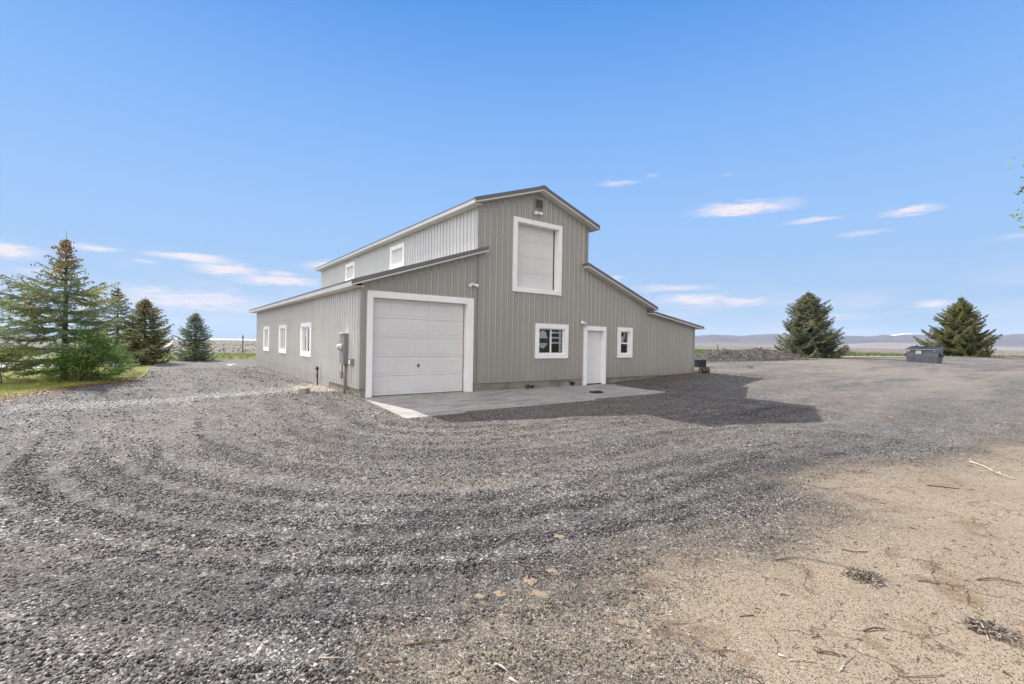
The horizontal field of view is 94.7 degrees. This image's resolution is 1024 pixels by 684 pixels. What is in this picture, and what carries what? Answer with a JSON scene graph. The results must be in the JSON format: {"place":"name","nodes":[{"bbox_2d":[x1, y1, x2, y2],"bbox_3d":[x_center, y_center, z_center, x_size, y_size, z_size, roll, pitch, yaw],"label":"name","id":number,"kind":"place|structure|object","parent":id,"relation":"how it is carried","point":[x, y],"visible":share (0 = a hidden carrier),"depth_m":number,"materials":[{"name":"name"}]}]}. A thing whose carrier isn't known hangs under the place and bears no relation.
{"place":"outdoors","nodes":[
{"label":"outdoors","id":0,"kind":"place"},
{"bbox_2d":[1,333,55,337],"bbox_3d":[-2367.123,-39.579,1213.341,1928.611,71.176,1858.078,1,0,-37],"label":"hills","id":1,"kind":"structure","parent":0,"point":[30,335],"depth_m":1806.21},
{"bbox_2d":[0,362,140,367],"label":"driveway","id":2,"kind":"structure","parent":0,"point":[58,367],"depth_m":23.72,"materials":[{"name":"grey gravel"}]},
{"bbox_2d":[0,365,151,397],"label":"lawn","id":3,"kind":"structure","parent":0,"point":[137,370],"depth_m":16.05,"materials":[{"name":"green plant"}]},
{"bbox_2d":[0,340,22,383],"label":"sapling bush","id":4,"kind":"object","parent":3,"relation":"on","point":[7,356],"visible":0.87,"depth_m":14.87,"materials":[{"name":"green plant"}]},
{"bbox_2d":[0,231,152,384],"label":"spruce tree","id":5,"kind":"object","parent":3,"relation":"on","point":[90,312],"visible":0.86,"depth_m":16.15,"materials":[{"name":"green plant"}]},
{"bbox_2d":[36,323,138,381],"bbox_3d":[-14.485,0.376,16.122,2.811,2.068,1.326,1,0,-37],"label":"sapling bush","id":6,"kind":"object","parent":3,"relation":"on","point":[76,360],"visible":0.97,"depth_m":16.03,"materials":[{"name":"green plant"}]},
{"bbox_2d":[166,338,255,339],"bbox_3d":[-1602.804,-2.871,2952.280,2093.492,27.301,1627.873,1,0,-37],"label":"pale flats","id":7,"kind":"structure","parent":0,"point":[224,339],"depth_m":2799.48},
{"bbox_2d":[0,357,1023,683],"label":"gravel yard","id":8,"kind":"structure","parent":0,"point":[966,403],"depth_m":4.24,"materials":[{"name":"grey gravel"}]},
{"bbox_2d":[0,376,146,401],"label":"leaf litter","id":9,"kind":"object","parent":8,"relation":"on","point":[45,392],"visible":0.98,"depth_m":13.53,"materials":[{"name":"brown plant"}]},
{"bbox_2d":[299,387,309,393],"bbox_3d":[-5.826,1.367,13.231,0.200,0.175,0.400,1,0,-9],"label":"wooden block","id":10,"kind":"object","parent":8,"relation":"on","point":[303,390],"depth_m":13.04,"materials":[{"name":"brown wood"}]},
{"bbox_2d":[322,657,342,658],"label":"stick","id":11,"kind":"object","parent":8,"relation":"on","point":[332,657],"visible":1,"depth_m":2.56,"materials":[{"name":"beige wood"}]},
{"bbox_2d":[382,658,399,661],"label":"stick","id":12,"kind":"object","parent":8,"relation":"on","point":[392,660],"visible":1,"depth_m":2.53,"materials":[{"name":"brown wood"}]},
{"bbox_2d":[405,634,450,650],"bbox_3d":[-0.475,1.717,2.691,0.254,0.023,0.091,1,0,-22],"label":"stick","id":13,"kind":"object","parent":8,"relation":"on","point":[415,643],"visible":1,"depth_m":2.70,"materials":[{"name":"brown wood"}]},
{"bbox_2d":[474,593,484,597],"bbox_3d":[-0.224,1.764,3.261,0.135,0.018,0.092,1,0,23],"label":"ant mound","id":14,"kind":"object","parent":8,"relation":"on","point":[477,595],"visible":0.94,"depth_m":3.26,"materials":[{"name":"beige soil"}]},
{"bbox_2d":[490,662,508,673],"bbox_3d":[-0.057,1.718,2.482,0.098,0.027,0.061,1,0,23],"label":"stick","id":15,"kind":"object","parent":8,"relation":"on","point":[501,666],"visible":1,"depth_m":2.49,"materials":[{"name":"white wood"}]},
{"bbox_2d":[494,590,504,596],"bbox_3d":[-0.074,1.764,3.286,0.128,0.018,0.185,1,0,-37],"label":"ant mound","id":16,"kind":"object","parent":8,"relation":"on","point":[498,592],"visible":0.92,"depth_m":3.29,"materials":[{"name":"beige soil"}]},
{"bbox_2d":[363,384,664,417],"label":"concrete slab","id":17,"kind":"structure","parent":8,"relation":"on","point":[415,406],"depth_m":13.26,"materials":[{"name":"grey concrete"}]},
{"bbox_2d":[509,676,519,683],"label":"stick","id":18,"kind":"object","parent":8,"relation":"on","point":[513,680],"visible":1,"depth_m":2.40,"materials":[{"name":"beige wood"}]},
{"bbox_2d":[523,575,536,585],"bbox_3d":[0.139,1.760,3.479,0.145,0.018,0.219,1,0,-4],"label":"dirt patch","id":19,"kind":"object","parent":8,"relation":"on","point":[530,581],"visible":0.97,"depth_m":3.46,"materials":[{"name":"beige soil"}]},
{"bbox_2d":[530,589,548,596],"bbox_3d":[0.196,1.762,3.286,0.175,0.018,0.198,1,0,-37],"label":"dirt patch","id":20,"kind":"object","parent":8,"relation":"on","point":[539,593],"visible":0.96,"depth_m":3.29,"materials":[{"name":"beige soil"}]},
{"bbox_2d":[546,568,557,573],"bbox_3d":[0.312,1.754,3.597,0.145,0.018,0.104,1,0,38],"label":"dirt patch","id":21,"kind":"object","parent":8,"relation":"on","point":[554,571],"visible":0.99,"depth_m":3.59,"materials":[{"name":"beige soil"}]},
{"bbox_2d":[620,619,630,623],"bbox_3d":[0.703,1.756,2.957,0.142,0.018,0.107,1,0,-37],"label":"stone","id":22,"kind":"object","parent":8,"relation":"on","point":[625,621],"visible":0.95,"depth_m":2.95,"materials":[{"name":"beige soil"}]},
{"bbox_2d":[611,373,710,385],"bbox_3d":[6.377,1.598,19.277,5.633,0.446,1.520,1,0,-37],"label":"leaf debris","id":23,"kind":"object","parent":8,"relation":"on","point":[660,379],"visible":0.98,"depth_m":19.27,"materials":[{"name":"brown plant"}]},
{"bbox_2d":[694,359,705,366],"bbox_3d":[10.656,1.225,26.939,0.670,0.430,0.630,1,0,-37],"label":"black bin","id":24,"kind":"object","parent":8,"relation":"on","point":[699,363],"visible":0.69,"depth_m":26.68,"materials":[{"name":"black plastic"}]},
{"bbox_2d":[699,367,709,372],"bbox_3d":[8.799,1.298,21.652,0.502,0.305,0.310,1,0,-19],"label":"rusty barrel","id":25,"kind":"object","parent":8,"relation":"on","point":[704,369],"visible":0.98,"depth_m":21.55,"materials":[{"name":"metal"}]},
{"bbox_2d":[400,453,1023,683],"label":"plant litter","id":26,"kind":"object","parent":8,"relation":"on","point":[954,620],"visible":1,"depth_m":3.47,"materials":[{"name":"brown plant"}]},
{"bbox_2d":[713,649,735,651],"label":"stick","id":27,"kind":"object","parent":8,"relation":"on","point":[723,649],"visible":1,"depth_m":2.67,"materials":[{"name":"brown wood"}]},
{"bbox_2d":[695,347,817,361],"bbox_3d":[17.662,0.939,35.664,10.843,1.180,3.975,1,0,-15],"label":"gravel pile","id":28,"kind":"object","parent":8,"relation":"on","point":[747,354],"visible":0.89,"depth_m":34.59,"materials":[{"name":"gravel"}]},
{"bbox_2d":[789,658,815,662],"bbox_3d":[1.587,1.741,2.578,0.142,0.014,0.016,1,0,5],"label":"stick","id":29,"kind":"object","parent":8,"relation":"on","point":[802,659],"visible":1,"depth_m":2.58,"materials":[{"name":"beige wood"}]},
{"bbox_2d":[761,549,867,573],"bbox_3d":[2.384,1.731,3.794,0.717,0.027,0.285,1,0,19],"label":"stick","id":30,"kind":"object","parent":8,"relation":"on","point":[817,559],"visible":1,"depth_m":3.77,"materials":[{"name":"brown wood"}]},
{"bbox_2d":[810,646,846,656],"bbox_3d":[1.767,1.734,2.635,0.175,0.025,0.032,1,0,25],"label":"stick","id":31,"kind":"object","parent":8,"relation":"on","point":[822,651],"visible":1,"depth_m":2.64,"materials":[{"name":"brown wood"}]},
{"bbox_2d":[838,653,855,672],"bbox_3d":[1.812,1.738,2.571,0.078,0.025,0.223,1,0,43],"label":"stick","id":32,"kind":"object","parent":8,"relation":"on","point":[844,662],"visible":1,"depth_m":2.56,"materials":[{"name":"beige wood"}]},
{"bbox_2d":[841,566,889,585],"bbox_3d":[2.616,1.734,3.483,0.299,0.030,0.292,1,0,-37],"label":"dead weed","id":33,"kind":"object","parent":8,"relation":"on","point":[864,576],"visible":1,"depth_m":3.47,"materials":[{"name":"grey plant"}]},
{"bbox_2d":[863,627,884,631],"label":"stick","id":34,"kind":"object","parent":8,"relation":"on","point":[864,630],"visible":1,"depth_m":2.86,"materials":[{"name":"brown wood"}]},
{"bbox_2d":[903,675,943,676],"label":"stick","id":35,"kind":"object","parent":8,"relation":"on","point":[921,675],"visible":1,"depth_m":2.47,"materials":[{"name":"wood"}]},
{"bbox_2d":[905,345,944,362],"bbox_3d":[30.829,0.890,35.227,1.450,1.320,2.110,1,0,-37],"label":"dumpster","id":36,"kind":"object","parent":8,"relation":"on","point":[926,354],"visible":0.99,"depth_m":34.78,"materials":[{"name":"paint"}]},
{"bbox_2d":[968,616,989,640],"bbox_3d":[2.846,1.743,2.891,0.080,0.026,0.249,1,0,37],"label":"stick","id":37,"kind":"object","parent":8,"relation":"on","point":[980,627],"visible":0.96,"depth_m":2.88,"materials":[{"name":"white wood"}]},
{"bbox_2d":[969,460,1014,478],"bbox_3d":[6.807,1.802,6.668,0.390,0.038,0.955,1,0,38],"label":"fallen branch","id":38,"kind":"object","parent":8,"relation":"on","point":[990,469],"visible":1,"depth_m":6.63,"materials":[{"name":"beige wood"}]},
{"bbox_2d":[961,615,1022,642],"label":"dead weed","id":39,"kind":"object","parent":8,"relation":"on","point":[991,629],"visible":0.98,"depth_m":2.85,"materials":[{"name":"beige plant"}]},
{"bbox_2d":[976,577,1021,583],"bbox_3d":[3.580,1.757,3.478,0.284,0.018,0.040,1,0,10],"label":"stick","id":40,"kind":"object","parent":8,"relation":"on","point":[996,578],"visible":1,"depth_m":3.49,"materials":[{"name":"brown wood"}]},
{"bbox_2d":[1008,157,1023,229],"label":"broadleaf tree","id":41,"kind":"object","parent":8,"relation":"on","point":[1022,188],"visible":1,"depth_m":7.33,"materials":[{"name":"green plant"}]},
{"bbox_2d":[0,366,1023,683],"bbox_3d":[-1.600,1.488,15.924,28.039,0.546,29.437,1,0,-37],"label":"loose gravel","id":42,"kind":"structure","parent":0,"point":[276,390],"depth_m":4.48,"materials":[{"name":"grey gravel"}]},
{"bbox_2d":[0,338,1023,375],"bbox_3d":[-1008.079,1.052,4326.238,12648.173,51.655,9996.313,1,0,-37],"label":"ground","id":43,"kind":"structure","parent":0,"point":[232,344],"depth_m":307.38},
{"bbox_2d":[78,285,142,363],"bbox_3d":[-22.727,-0.877,26.750,3.324,5.119,3.814,1,0,10],"label":"spruce tree","id":44,"kind":"object","parent":43,"relation":"on","point":[124,302],"visible":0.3,"depth_m":26.74,"materials":[{"name":"green plant"}]},
{"bbox_2d":[107,296,175,364],"bbox_3d":[-21.345,-0.617,27.263,3.161,4.219,3.443,1,0,-37],"label":"spruce tree","id":45,"kind":"object","parent":43,"relation":"on","point":[145,314],"visible":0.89,"depth_m":27.18,"materials":[{"name":"green plant"}]},
{"bbox_2d":[79,344,255,352],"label":"wire fence","id":46,"kind":"object","parent":43,"relation":"on","point":[223,350],"visible":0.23,"depth_m":59.74,"materials":[{"name":"metal"}]},
{"bbox_2d":[165,313,217,360],"bbox_3d":[-20.968,-0.220,31.243,3.088,3.735,3.004,1,0,23],"label":"spruce tree","id":47,"kind":"object","parent":43,"relation":"on","point":[194,344],"visible":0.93,"depth_m":31.09,"materials":[{"name":"green plant"}]},
{"bbox_2d":[315,365,318,384],"bbox_3d":[-6.390,1.153,15.443,0.112,0.767,0.208,1,0,-22],"label":"yard hydrant","id":48,"kind":"object","parent":43,"relation":"on","point":[317,368],"visible":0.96,"depth_m":15.42,"materials":[{"name":"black metal"}]},
{"bbox_2d":[249,185,703,397],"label":"barn","id":49,"kind":"structure","parent":43,"relation":"on","point":[409,310],"depth_m":15.85,"materials":[{"name":"paint"}]},
{"bbox_2d":[263,326,269,350],"bbox_3d":[-12.270,-0.165,23.684,0.165,1.220,1.520,1,0,-37],"label":"window","id":50,"kind":"structure","parent":49,"relation":"in","point":[266,333],"depth_m":23.72,"materials":[{"name":"white paint"}]},
{"bbox_2d":[279,325,286,353],"bbox_3d":[-9.889,-0.125,20.471,0.165,1.220,1.520,1,0,-37],"label":"window","id":51,"kind":"structure","parent":49,"relation":"in","point":[282,328],"depth_m":20.43,"materials":[{"name":"white paint"}]},
{"bbox_2d":[300,322,311,356],"bbox_3d":[-7.448,-0.084,17.177,0.165,1.220,1.520,1,0,-37],"label":"window","id":52,"kind":"structure","parent":49,"relation":"in","point":[305,331],"depth_m":17.16,"materials":[{"name":"white paint"}]},
{"bbox_2d":[339,364,342,377],"bbox_3d":[-4.941,0.830,13.635,0.068,0.444,0.206,1,0,-37],"label":"outlet box","id":53,"kind":"object","parent":49,"relation":"attached to","point":[341,374],"visible":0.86,"depth_m":13.56,"materials":[{"name":"grey paint"}]},
{"bbox_2d":[336,333,348,391],"bbox_3d":[-4.808,0.702,13.286,0.277,1.935,0.370,1,0,-37],"label":"electrical panel","id":54,"kind":"object","parent":49,"relation":"attached to","point":[342,346],"visible":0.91,"depth_m":13.22,"materials":[{"name":"grey paint"}]},
{"bbox_2d":[345,261,354,280],"bbox_3d":[-8.403,-3.631,24.641,0.165,0.960,1.480,1,0,-37],"label":"loft window","id":55,"kind":"structure","parent":49,"relation":"in","point":[349,268],"depth_m":24.78,"materials":[{"name":"white paint"}]},
{"bbox_2d":[348,359,353,365],"bbox_3d":[-4.401,0.552,12.883,0.104,0.190,0.200,1,0,-37],"label":"disconnect box","id":56,"kind":"object","parent":49,"relation":"attached to","point":[350,362],"visible":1,"depth_m":12.81,"materials":[{"name":"grey paint"}]},
{"bbox_2d":[390,242,404,269],"bbox_3d":[-4.741,-3.570,19.700,0.165,0.960,1.480,1,0,-37],"label":"loft window","id":57,"kind":"structure","parent":49,"relation":"in","point":[397,252],"depth_m":19.77,"materials":[{"name":"white paint"}]},
{"bbox_2d":[365,290,473,397],"bbox_3d":[-2.601,0.082,13.642,3.325,2.890,0.255,1,0,-37],"label":"garage door","id":58,"kind":"structure","parent":49,"relation":"in","point":[416,343],"depth_m":13.61,"materials":[{"name":"white paint"}]},
{"bbox_2d":[512,216,562,295],"bbox_3d":[0.813,-2.882,16.185,2.140,2.460,0.335,1,0,-37],"label":"loft door","id":59,"kind":"structure","parent":49,"relation":"in","point":[537,245],"depth_m":16.30,"materials":[{"name":"white paint"}]},
{"bbox_2d":[535,323,568,358],"bbox_3d":[1.364,-0.027,16.528,1.520,1.200,0.173,1,0,-37],"label":"window","id":60,"kind":"structure","parent":49,"relation":"in","point":[565,328],"depth_m":16.54,"materials":[{"name":"white paint"}]},
{"bbox_2d":[582,326,606,384],"bbox_3d":[3.062,0.516,17.844,1.190,2.210,0.255,1,0,-37],"label":"entry door","id":61,"kind":"structure","parent":49,"relation":"in","point":[594,337],"depth_m":17.95,"materials":[{"name":"paint"}]},
{"bbox_2d":[617,327,632,357],"bbox_3d":[4.463,0.025,18.838,0.870,1.200,0.194,1,0,-37],"label":"window","id":62,"kind":"structure","parent":49,"relation":"in","point":[629,331],"depth_m":18.87,"materials":[{"name":"white paint"}]},
{"bbox_2d":[1,339,1022,355],"bbox_3d":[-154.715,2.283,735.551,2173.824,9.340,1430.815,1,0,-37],"label":"sagebrush","id":63,"kind":"object","parent":43,"relation":"on","point":[696,349],"visible":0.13,"depth_m":170.52,"materials":[{"name":"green plant"}]},
{"bbox_2d":[774,290,848,357],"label":"spruce tree","id":64,"kind":"object","parent":43,"relation":"on","point":[807,326],"visible":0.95,"depth_m":40.50,"materials":[{"name":"green plant"}]},
{"bbox_2d":[837,345,854,355],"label":"shrub","id":65,"kind":"object","parent":43,"relation":"on","point":[840,347],"visible":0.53,"depth_m":53.97,"materials":[{"name":"green plant"}]},
{"bbox_2d":[912,294,1002,356],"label":"spruce tree","id":66,"kind":"object","parent":43,"relation":"on","point":[953,337],"visible":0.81,"depth_m":64.05,"materials":[{"name":"green plant"}]},
{"bbox_2d":[0,0,1023,338],"label":"sky","id":67,"kind":"structure","parent":0,"point":[733,161],"materials":[{"name":"blue"}]},
{"bbox_2d":[85,349,1023,363],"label":"field grass","id":68,"kind":"structure","parent":0,"point":[698,351],"depth_m":55.75,"materials":[{"name":"green plant"}]},
{"bbox_2d":[695,334,1023,346],"bbox_3d":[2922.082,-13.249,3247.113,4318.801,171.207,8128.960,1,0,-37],"label":"mountains","id":69,"kind":"structure","parent":0,"point":[1013,340],"depth_m":3924.59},
{"bbox_2d":[778,343,1023,350],"bbox_3d":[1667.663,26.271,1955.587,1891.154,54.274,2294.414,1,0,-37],"label":"foothills","id":70,"kind":"structure","parent":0,"point":[887,345],"depth_m":1922.83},
{"bbox_2d":[836,356,1012,357],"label":"dirt strip","id":71,"kind":"object","parent":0,"point":[899,356],"visible":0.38,"depth_m":49.45,"materials":[{"name":"beige soil"}]}
]}

